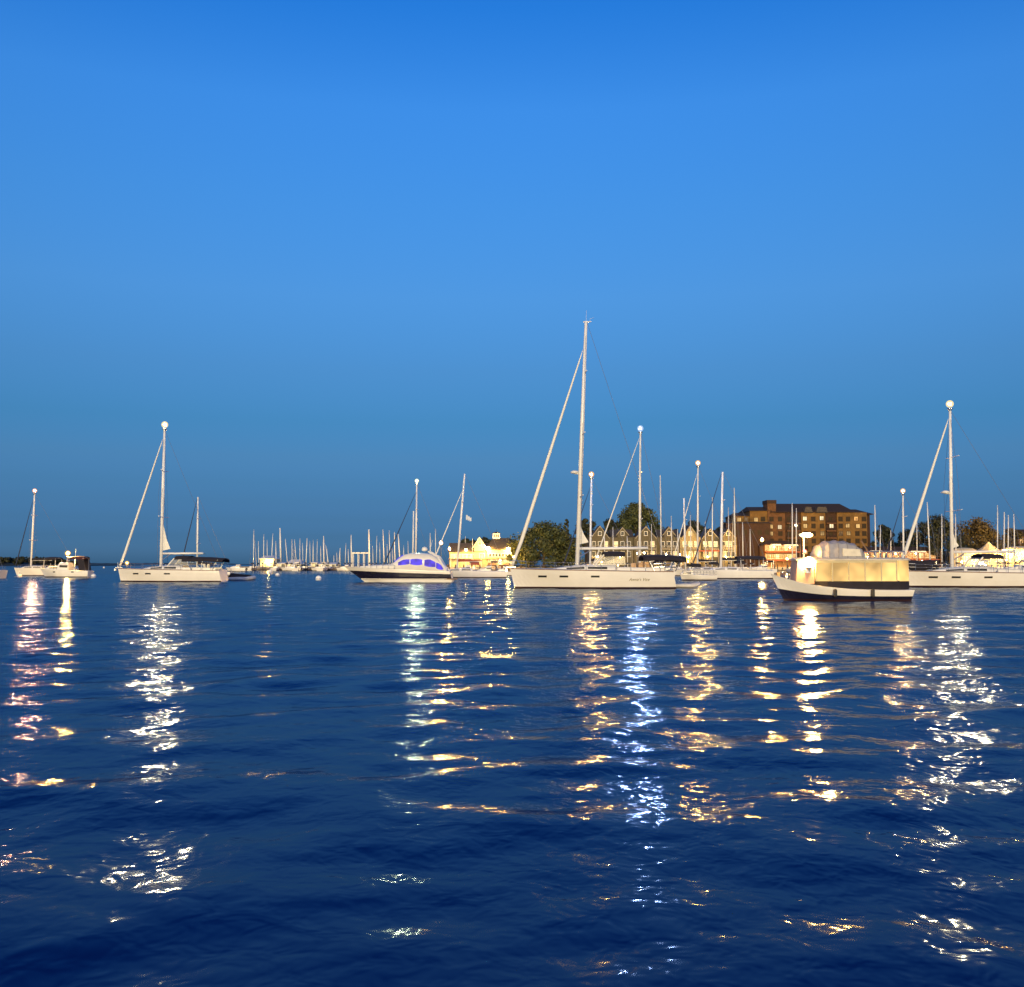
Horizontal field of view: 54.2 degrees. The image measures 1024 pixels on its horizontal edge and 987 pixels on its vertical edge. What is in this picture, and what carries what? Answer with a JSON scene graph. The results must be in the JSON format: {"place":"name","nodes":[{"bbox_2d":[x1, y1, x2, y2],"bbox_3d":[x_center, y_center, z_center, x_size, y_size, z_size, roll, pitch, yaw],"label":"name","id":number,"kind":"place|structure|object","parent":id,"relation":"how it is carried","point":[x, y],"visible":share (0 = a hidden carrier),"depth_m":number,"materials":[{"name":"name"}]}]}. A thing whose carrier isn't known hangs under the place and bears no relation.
{"place":"outdoors","nodes":[
{"label":"outdoors","id":0,"kind":"place"},
{"bbox_2d":[0,562,257,565],"bbox_3d":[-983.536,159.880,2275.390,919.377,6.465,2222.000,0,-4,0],"label":"hills","id":1,"kind":"structure","parent":0,"point":[91,564],"depth_m":3122.99,"materials":[{"name":"green plant"}]},
{"bbox_2d":[0,556,77,565],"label":"distant woods","id":2,"kind":"object","parent":1,"relation":"on","point":[22,559],"visible":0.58,"depth_m":1205.38,"materials":[{"name":"green plant"}]},
{"bbox_2d":[488,563,509,568],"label":"dock cabin","id":3,"kind":"object","parent":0,"point":[500,565],"visible":0.55,"depth_m":287.22,"materials":[{"name":"beige wood"}]},
{"bbox_2d":[0,564,1023,986],"bbox_3d":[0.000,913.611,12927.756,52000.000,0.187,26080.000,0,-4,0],"label":"water","id":4,"kind":"structure","parent":0,"point":[264,778],"depth_m":9.95,"materials":[{"name":"blue liquid"}]},
{"bbox_2d":[0,561,7,577],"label":"sailboat","id":5,"kind":"object","parent":4,"relation":"on","point":[3,573],"visible":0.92,"depth_m":152.32,"materials":[{"name":"paint"}]},
{"bbox_2d":[14,489,78,575],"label":"sailboat","id":6,"kind":"object","parent":4,"relation":"on","point":[30,570],"visible":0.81,"depth_m":186.91,"materials":[{"name":"paint"}]},
{"bbox_2d":[40,551,93,576],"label":"cabin cruiser","id":7,"kind":"object","parent":4,"relation":"on","point":[63,569],"visible":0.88,"depth_m":164.90,"materials":[{"name":"white plastic"}]},
{"bbox_2d":[114,421,229,581],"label":"sailboat","id":8,"kind":"object","parent":4,"relation":"on","point":[169,572],"visible":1,"depth_m":123.05,"materials":[{"name":"white paint"}]},
{"bbox_2d":[181,497,233,574],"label":"sailboat","id":9,"kind":"object","parent":4,"relation":"on","point":[197,522],"visible":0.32,"depth_m":164.85,"materials":[{"name":"paint"}]},
{"bbox_2d":[226,564,247,570],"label":"motorboat","id":10,"kind":"object","parent":4,"relation":"on","point":[236,568],"visible":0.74,"depth_m":298.48,"materials":[{"name":"white plastic"}]},
{"bbox_2d":[228,573,255,580],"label":"inflatable dinghy","id":11,"kind":"object","parent":4,"relation":"on","point":[235,576],"visible":0.87,"depth_m":133.73,"materials":[{"name":"grey rubber"}]},
{"bbox_2d":[247,531,257,570],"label":"sailboat","id":12,"kind":"object","parent":4,"relation":"on","point":[250,567],"visible":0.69,"depth_m":333.89,"materials":[{"name":"paint"}]},
{"bbox_2d":[260,536,266,566],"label":"sailboat","id":13,"kind":"object","parent":4,"relation":"on","point":[263,554],"visible":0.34,"depth_m":346.80,"materials":[{"name":"paint"}]},
{"bbox_2d":[270,543,279,570],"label":"sailboat","id":14,"kind":"object","parent":4,"relation":"on","point":[276,568],"visible":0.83,"depth_m":324.01,"materials":[{"name":"paint"}]},
{"bbox_2d":[277,528,281,561],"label":"sailboat","id":15,"kind":"object","parent":4,"relation":"on","point":[280,537],"visible":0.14,"depth_m":373.02,"materials":[{"name":"paint"}]},
{"bbox_2d":[279,539,290,570],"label":"sailboat","id":16,"kind":"object","parent":4,"relation":"on","point":[286,556],"visible":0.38,"depth_m":333.80,"materials":[{"name":"paint"}]},
{"bbox_2d":[282,562,302,570],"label":"motorboat","id":17,"kind":"object","parent":4,"relation":"on","point":[288,568],"visible":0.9,"depth_m":316.42,"materials":[{"name":"white plastic"}]},
{"bbox_2d":[291,540,303,570],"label":"sailboat","id":18,"kind":"object","parent":4,"relation":"on","point":[295,569],"visible":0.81,"depth_m":318.46,"materials":[{"name":"paint"}]},
{"bbox_2d":[302,541,309,570],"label":"sailboat","id":19,"kind":"object","parent":4,"relation":"on","point":[306,559],"visible":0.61,"depth_m":333.86,"materials":[{"name":"paint"}]},
{"bbox_2d":[251,564,371,570],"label":"dock","id":20,"kind":"object","parent":4,"relation":"on","point":[262,569],"visible":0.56,"depth_m":325.83,"materials":[{"name":"brown wood"}]},
{"bbox_2d":[316,536,327,570],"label":"sailboat","id":21,"kind":"object","parent":4,"relation":"on","point":[323,568],"visible":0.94,"depth_m":319.12,"materials":[{"name":"paint"}]},
{"bbox_2d":[325,547,332,570],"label":"sailboat","id":22,"kind":"object","parent":4,"relation":"on","point":[330,567],"visible":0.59,"depth_m":332.64,"materials":[{"name":"paint"}]},
{"bbox_2d":[336,565,348,570],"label":"motorboat","id":23,"kind":"object","parent":4,"relation":"on","point":[342,568],"visible":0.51,"depth_m":310.51,"materials":[{"name":"white plastic"}]},
{"bbox_2d":[352,552,368,566],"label":"boat lift","id":24,"kind":"object","parent":4,"relation":"in","point":[363,553],"visible":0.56,"depth_m":320.09,"materials":[{"name":"white paint"}]},
{"bbox_2d":[365,530,372,564],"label":"sailboat","id":25,"kind":"object","parent":4,"relation":"on","point":[368,538],"visible":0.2,"depth_m":296.93,"materials":[{"name":"paint"}]},
{"bbox_2d":[345,540,457,581],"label":"motor yacht","id":26,"kind":"object","parent":4,"relation":"on","point":[421,567],"visible":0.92,"depth_m":121.06,"materials":[{"name":"white plastic"}]},
{"bbox_2d":[398,559,409,564],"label":"side window","id":27,"kind":"structure","parent":26,"relation":"in","point":[407,561],"depth_m":121.13,"materials":[{"name":"blue glass"}]},
{"bbox_2d":[410,559,421,564],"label":"side window","id":28,"kind":"structure","parent":26,"relation":"in","point":[412,561],"depth_m":121.10,"materials":[{"name":"blue glass"}]},
{"bbox_2d":[424,559,435,566],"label":"aft window","id":29,"kind":"structure","parent":26,"relation":"in","point":[429,563],"depth_m":121.10,"materials":[{"name":"blue glass"}]},
{"bbox_2d":[383,479,449,566],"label":"sailboat","id":30,"kind":"object","parent":4,"relation":"on","point":[416,483],"visible":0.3,"depth_m":170.15,"materials":[{"name":"paint"}]},
{"bbox_2d":[412,511,427,552],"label":"sailboat","id":31,"kind":"object","parent":4,"relation":"on","point":[413,534],"visible":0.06,"depth_m":200.94,"materials":[{"name":"paint"}]},
{"bbox_2d":[436,474,507,577],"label":"sailboat","id":32,"kind":"object","parent":4,"relation":"on","point":[462,572],"visible":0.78,"depth_m":158.82,"materials":[{"name":"paint"}]},
{"bbox_2d":[473,561,497,570],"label":"motorboat","id":33,"kind":"object","parent":4,"relation":"on","point":[488,567],"visible":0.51,"depth_m":193.88,"materials":[{"name":"white plastic"}]},
{"bbox_2d":[447,564,528,570],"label":"dock","id":34,"kind":"object","parent":4,"relation":"in","point":[488,565],"visible":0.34,"depth_m":281.80,"materials":[{"name":"brown wood"}]},
{"bbox_2d":[497,566,511,575],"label":"motorboat","id":35,"kind":"object","parent":4,"relation":"on","point":[504,568],"visible":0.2,"depth_m":183.99,"materials":[{"name":"white plastic"}]},
{"bbox_2d":[505,310,686,588],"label":"sailboat","id":36,"kind":"object","parent":4,"relation":"on","point":[602,575],"visible":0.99,"depth_m":89.67,"materials":[{"name":"white paint"}]},
{"bbox_2d":[562,472,629,566],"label":"sailboat","id":37,"kind":"object","parent":4,"relation":"on","point":[591,474],"visible":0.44,"depth_m":149.87,"materials":[{"name":"paint"}]},
{"bbox_2d":[593,425,675,576],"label":"sailboat","id":38,"kind":"object","parent":4,"relation":"on","point":[640,428],"visible":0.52,"depth_m":135.14,"materials":[{"name":"paint"}]},
{"bbox_2d":[648,524,655,563],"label":"sailboat","id":39,"kind":"object","parent":4,"relation":"on","point":[651,542],"visible":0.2,"depth_m":256.66,"materials":[{"name":"paint"}]},
{"bbox_2d":[656,475,666,566],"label":"sailboat","id":40,"kind":"object","parent":4,"relation":"on","point":[660,520],"visible":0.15,"depth_m":225.51,"materials":[{"name":"paint"}]},
{"bbox_2d":[668,516,674,554],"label":"sailboat","id":41,"kind":"object","parent":4,"relation":"on","point":[671,535],"visible":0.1,"depth_m":266.76,"materials":[{"name":"paint"}]},
{"bbox_2d":[675,529,681,568],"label":"sailboat","id":42,"kind":"object","parent":4,"relation":"on","point":[677,548],"visible":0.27,"depth_m":260.15,"materials":[{"name":"paint"}]},
{"bbox_2d":[676,582,699,587],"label":"inflatable dinghy","id":43,"kind":"object","parent":4,"relation":"on","point":[688,585],"visible":0.8,"depth_m":91.55,"materials":[{"name":"white rubber"}]},
{"bbox_2d":[687,515,694,568],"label":"sailboat","id":44,"kind":"object","parent":4,"relation":"on","point":[690,542],"visible":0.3,"depth_m":269.61,"materials":[{"name":"paint"}]},
{"bbox_2d":[680,498,717,580],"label":"sailboat","id":45,"kind":"object","parent":4,"relation":"on","point":[688,575],"visible":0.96,"depth_m":133.28,"materials":[{"name":"paint"}]},
{"bbox_2d":[669,460,740,575],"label":"sailboat","id":46,"kind":"object","parent":4,"relation":"on","point":[679,571],"visible":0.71,"depth_m":184.81,"materials":[{"name":"paint"}]},
{"bbox_2d":[703,521,708,566],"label":"sailboat","id":47,"kind":"object","parent":4,"relation":"on","point":[705,544],"visible":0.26,"depth_m":270.56,"materials":[{"name":"paint"}]},
{"bbox_2d":[707,497,717,567],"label":"sailboat","id":48,"kind":"object","parent":4,"relation":"on","point":[712,532],"visible":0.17,"depth_m":230.34,"materials":[{"name":"paint"}]},
{"bbox_2d":[725,507,732,565],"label":"sailboat","id":49,"kind":"object","parent":4,"relation":"on","point":[728,535],"visible":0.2,"depth_m":249.76,"materials":[{"name":"paint"}]},
{"bbox_2d":[690,472,773,578],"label":"sailboat","id":50,"kind":"object","parent":4,"relation":"on","point":[729,572],"visible":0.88,"depth_m":148.06,"materials":[{"name":"paint"}]},
{"bbox_2d":[730,488,744,569],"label":"sailboat","id":51,"kind":"object","parent":4,"relation":"on","point":[733,509],"visible":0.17,"depth_m":240.47,"materials":[{"name":"paint"}]},
{"bbox_2d":[739,522,747,567],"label":"sailboat","id":52,"kind":"object","parent":4,"relation":"on","point":[742,545],"visible":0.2,"depth_m":247.14,"materials":[{"name":"paint"}]},
{"bbox_2d":[747,531,755,567],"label":"sailboat","id":53,"kind":"object","parent":4,"relation":"on","point":[750,550],"visible":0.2,"depth_m":247.47,"materials":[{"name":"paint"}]},
{"bbox_2d":[745,560,777,572],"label":"motorboat","id":54,"kind":"object","parent":4,"relation":"on","point":[760,567],"visible":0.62,"depth_m":233.51,"materials":[{"name":"white paint"}]},
{"bbox_2d":[785,503,799,572],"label":"sailboat","id":55,"kind":"object","parent":4,"relation":"on","point":[789,569],"visible":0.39,"depth_m":245.29,"materials":[{"name":"paint"}]},
{"bbox_2d":[795,508,802,557],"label":"sailboat","id":56,"kind":"object","parent":4,"relation":"on","point":[796,516],"visible":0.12,"depth_m":262.32,"materials":[{"name":"paint"}]},
{"bbox_2d":[771,533,914,601],"bbox_3d":[19.845,4.669,60.443,8.346,4.586,3.514,0,-4,0],"label":"water taxi","id":57,"kind":"object","parent":4,"relation":"on","point":[833,571],"visible":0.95,"depth_m":59.37,"materials":[{"name":"plastic"}]},
{"bbox_2d":[871,505,880,557],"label":"sailboat","id":58,"kind":"object","parent":4,"relation":"on","point":[875,517],"visible":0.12,"depth_m":240.38,"materials":[{"name":"paint"}]},
{"bbox_2d":[885,488,946,569],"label":"sailboat","id":59,"kind":"object","parent":4,"relation":"on","point":[902,490],"visible":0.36,"depth_m":169.96,"materials":[{"name":"paint"}]},
{"bbox_2d":[924,502,938,563],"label":"sailboat","id":60,"kind":"object","parent":4,"relation":"on","point":[928,533],"visible":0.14,"depth_m":230.38,"materials":[{"name":"paint"}]},
{"bbox_2d":[937,514,948,567],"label":"sailboat","id":61,"kind":"object","parent":4,"relation":"on","point":[941,543],"visible":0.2,"depth_m":255.15,"materials":[{"name":"paint"}]},
{"bbox_2d":[953,514,961,566],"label":"sailboat","id":62,"kind":"object","parent":4,"relation":"on","point":[954,529],"visible":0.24,"depth_m":255.23,"materials":[{"name":"paint"}]},
{"bbox_2d":[901,400,1023,587],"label":"sailboat","id":63,"kind":"object","parent":4,"relation":"on","point":[921,574],"visible":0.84,"depth_m":94.31,"materials":[{"name":"white paint"}]},
{"bbox_2d":[967,569,986,570],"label":"cabin window","id":64,"kind":"structure","parent":63,"relation":"in","point":[967,569],"depth_m":93.85,"materials":[{"name":"black glass"}]},
{"bbox_2d":[992,505,1004,568],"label":"sailboat","id":65,"kind":"object","parent":4,"relation":"on","point":[997,567],"visible":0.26,"depth_m":245.18,"materials":[{"name":"paint"}]},
{"bbox_2d":[1000,512,1013,568],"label":"sailboat","id":66,"kind":"object","parent":4,"relation":"on","point":[1004,567],"visible":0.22,"depth_m":258.13,"materials":[{"name":"paint"}]},
{"bbox_2d":[1005,515,1012,566],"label":"sailboat","id":67,"kind":"object","parent":4,"relation":"on","point":[1008,522],"visible":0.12,"depth_m":270.15,"materials":[{"name":"paint"}]},
{"bbox_2d":[1001,560,1023,568],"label":"motorboat","id":68,"kind":"object","parent":4,"relation":"on","point":[1015,567],"visible":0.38,"depth_m":223.76,"materials":[{"name":"white plastic"}]},
{"bbox_2d":[1010,514,1020,565],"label":"sailboat","id":69,"kind":"object","parent":4,"relation":"on","point":[1013,525],"visible":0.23,"depth_m":250.26,"materials":[{"name":"paint"}]},
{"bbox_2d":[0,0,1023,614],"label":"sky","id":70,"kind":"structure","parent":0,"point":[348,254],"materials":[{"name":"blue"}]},
{"bbox_2d":[506,540,529,567],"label":"tree","id":71,"kind":"object","parent":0,"point":[510,557],"visible":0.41,"depth_m":296.98,"materials":[{"name":"green plant"}]},
{"bbox_2d":[241,565,948,570],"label":"shore land","id":72,"kind":"structure","parent":0,"point":[518,566],"depth_m":334.05,"materials":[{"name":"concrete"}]},
{"bbox_2d":[259,556,280,566],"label":"marina shed","id":73,"kind":"structure","parent":72,"relation":"on","point":[269,561],"depth_m":351.20,"materials":[{"name":"white paint"}]},
{"bbox_2d":[275,562,286,566],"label":"marina shed","id":74,"kind":"structure","parent":72,"relation":"on","point":[280,564],"depth_m":353.08,"materials":[{"name":"white paint"}]},
{"bbox_2d":[288,560,305,566],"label":"marina shed","id":75,"kind":"structure","parent":72,"relation":"on","point":[301,563],"depth_m":356.88,"materials":[{"name":"white paint"}]},
{"bbox_2d":[317,562,338,566],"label":"marina shed","id":76,"kind":"structure","parent":72,"relation":"on","point":[333,563],"depth_m":347.10,"materials":[{"name":"white paint"}]},
{"bbox_2d":[460,538,475,542],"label":"tree","id":77,"kind":"object","parent":72,"relation":"on","point":[467,540],"visible":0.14,"depth_m":334.89,"materials":[{"name":"green plant"}]},
{"bbox_2d":[448,532,511,566],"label":"restaurant","id":78,"kind":"structure","parent":72,"relation":"on","point":[485,553],"depth_m":306.21,"materials":[{"name":"white paint"}]},
{"bbox_2d":[481,537,491,542],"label":"tree","id":79,"kind":"object","parent":72,"relation":"on","point":[485,539],"visible":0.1,"depth_m":335.97,"materials":[{"name":"green plant"}]},
{"bbox_2d":[507,520,584,567],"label":"tree","id":80,"kind":"object","parent":72,"relation":"on","point":[545,546],"visible":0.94,"depth_m":291.85,"materials":[{"name":"green plant"}]},
{"bbox_2d":[564,519,570,539],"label":"tree","id":81,"kind":"object","parent":72,"relation":"on","point":[566,524],"visible":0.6,"depth_m":343.63,"materials":[{"name":"green plant"}]},
{"bbox_2d":[554,532,584,566],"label":"tree","id":82,"kind":"object","parent":72,"relation":"on","point":[566,549],"visible":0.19,"depth_m":298.34,"materials":[{"name":"green plant"}]},
{"bbox_2d":[573,518,596,564],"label":"tree","id":83,"kind":"object","parent":72,"relation":"on","point":[585,528],"visible":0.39,"depth_m":338.69,"materials":[{"name":"green plant"}]},
{"bbox_2d":[587,525,610,564],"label":"townhouse","id":84,"kind":"structure","parent":72,"relation":"on","point":[598,534],"depth_m":311.71,"materials":[{"name":"grey"}]},
{"bbox_2d":[602,518,619,534],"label":"tree","id":85,"kind":"object","parent":72,"relation":"on","point":[612,525],"visible":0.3,"depth_m":340.78,"materials":[{"name":"green plant"}]},
{"bbox_2d":[608,527,633,566],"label":"townhouse","id":86,"kind":"structure","parent":72,"relation":"on","point":[619,542],"depth_m":313.05,"materials":[{"name":"grey"}]},
{"bbox_2d":[616,502,663,535],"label":"tree","id":87,"kind":"object","parent":72,"relation":"on","point":[629,518],"visible":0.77,"depth_m":334.63,"materials":[{"name":"green plant"}]},
{"bbox_2d":[633,526,657,566],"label":"townhouse","id":88,"kind":"structure","parent":72,"relation":"on","point":[645,536],"depth_m":311.63,"materials":[{"name":"grey"}]},
{"bbox_2d":[654,526,678,566],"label":"townhouse","id":89,"kind":"structure","parent":72,"relation":"on","point":[667,535],"depth_m":313.07,"materials":[{"name":"grey"}]},
{"bbox_2d":[679,525,700,565],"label":"townhouse","id":90,"kind":"structure","parent":72,"relation":"on","point":[693,543],"depth_m":311.59,"materials":[{"name":"white paint"}]},
{"bbox_2d":[680,520,703,534],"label":"tree","id":91,"kind":"object","parent":72,"relation":"on","point":[693,524],"visible":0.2,"depth_m":338.58,"materials":[{"name":"green plant"}]},
{"bbox_2d":[699,528,719,566],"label":"townhouse","id":92,"kind":"structure","parent":72,"relation":"on","point":[709,545],"depth_m":312.96,"materials":[{"name":"yellow"}]},
{"bbox_2d":[717,528,736,566],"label":"townhouse","id":93,"kind":"structure","parent":72,"relation":"on","point":[725,548],"depth_m":311.57,"materials":[{"name":"yellow"}]},
{"bbox_2d":[758,541,800,566],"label":"terrace bar","id":94,"kind":"object","parent":72,"relation":"on","point":[778,552],"visible":0.9,"depth_m":317.35,"materials":[{"name":"orange paint"}]},
{"bbox_2d":[713,500,873,566],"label":"hotel","id":95,"kind":"structure","parent":72,"relation":"on","point":[770,520],"depth_m":335.21,"materials":[{"name":"brick"}]},
{"bbox_2d":[870,524,899,546],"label":"tree","id":96,"kind":"object","parent":72,"relation":"on","point":[885,534],"visible":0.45,"depth_m":350.24,"materials":[{"name":"green plant"}]},
{"bbox_2d":[861,547,940,562],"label":"terrace bar","id":97,"kind":"object","parent":72,"relation":"on","point":[915,553],"visible":0.41,"depth_m":315.40,"materials":[{"name":"orange paint"}]},
{"bbox_2d":[897,528,920,546],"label":"tree","id":98,"kind":"object","parent":72,"relation":"on","point":[899,537],"visible":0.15,"depth_m":353.44,"materials":[{"name":"green plant"}]},
{"bbox_2d":[897,514,973,566],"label":"tree","id":99,"kind":"object","parent":72,"relation":"on","point":[936,523],"visible":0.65,"depth_m":319.26,"materials":[{"name":"green plant"}]},
{"bbox_2d":[949,548,982,566],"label":"marquee","id":100,"kind":"object","parent":72,"relation":"on","point":[965,557],"visible":0.45,"depth_m":299.73,"materials":[{"name":"fabric"}]},
{"bbox_2d":[954,516,1013,549],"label":"tree","id":101,"kind":"object","parent":72,"relation":"on","point":[979,533],"visible":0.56,"depth_m":326.20,"materials":[{"name":"green plant"}]},
{"bbox_2d":[977,542,1005,566],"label":"marquee","id":102,"kind":"object","parent":72,"relation":"on","point":[988,546],"visible":0.24,"depth_m":306.03,"materials":[{"name":"fabric"}]},
{"bbox_2d":[1001,546,1023,566],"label":"marquee","id":103,"kind":"object","parent":72,"relation":"on","point":[1018,551],"visible":0.61,"depth_m":302.25,"materials":[{"name":"fabric"}]},
{"bbox_2d":[1002,528,1023,546],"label":"tree","id":104,"kind":"object","parent":72,"relation":"on","point":[1020,534],"visible":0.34,"depth_m":336.14,"materials":[{"name":"green plant"}]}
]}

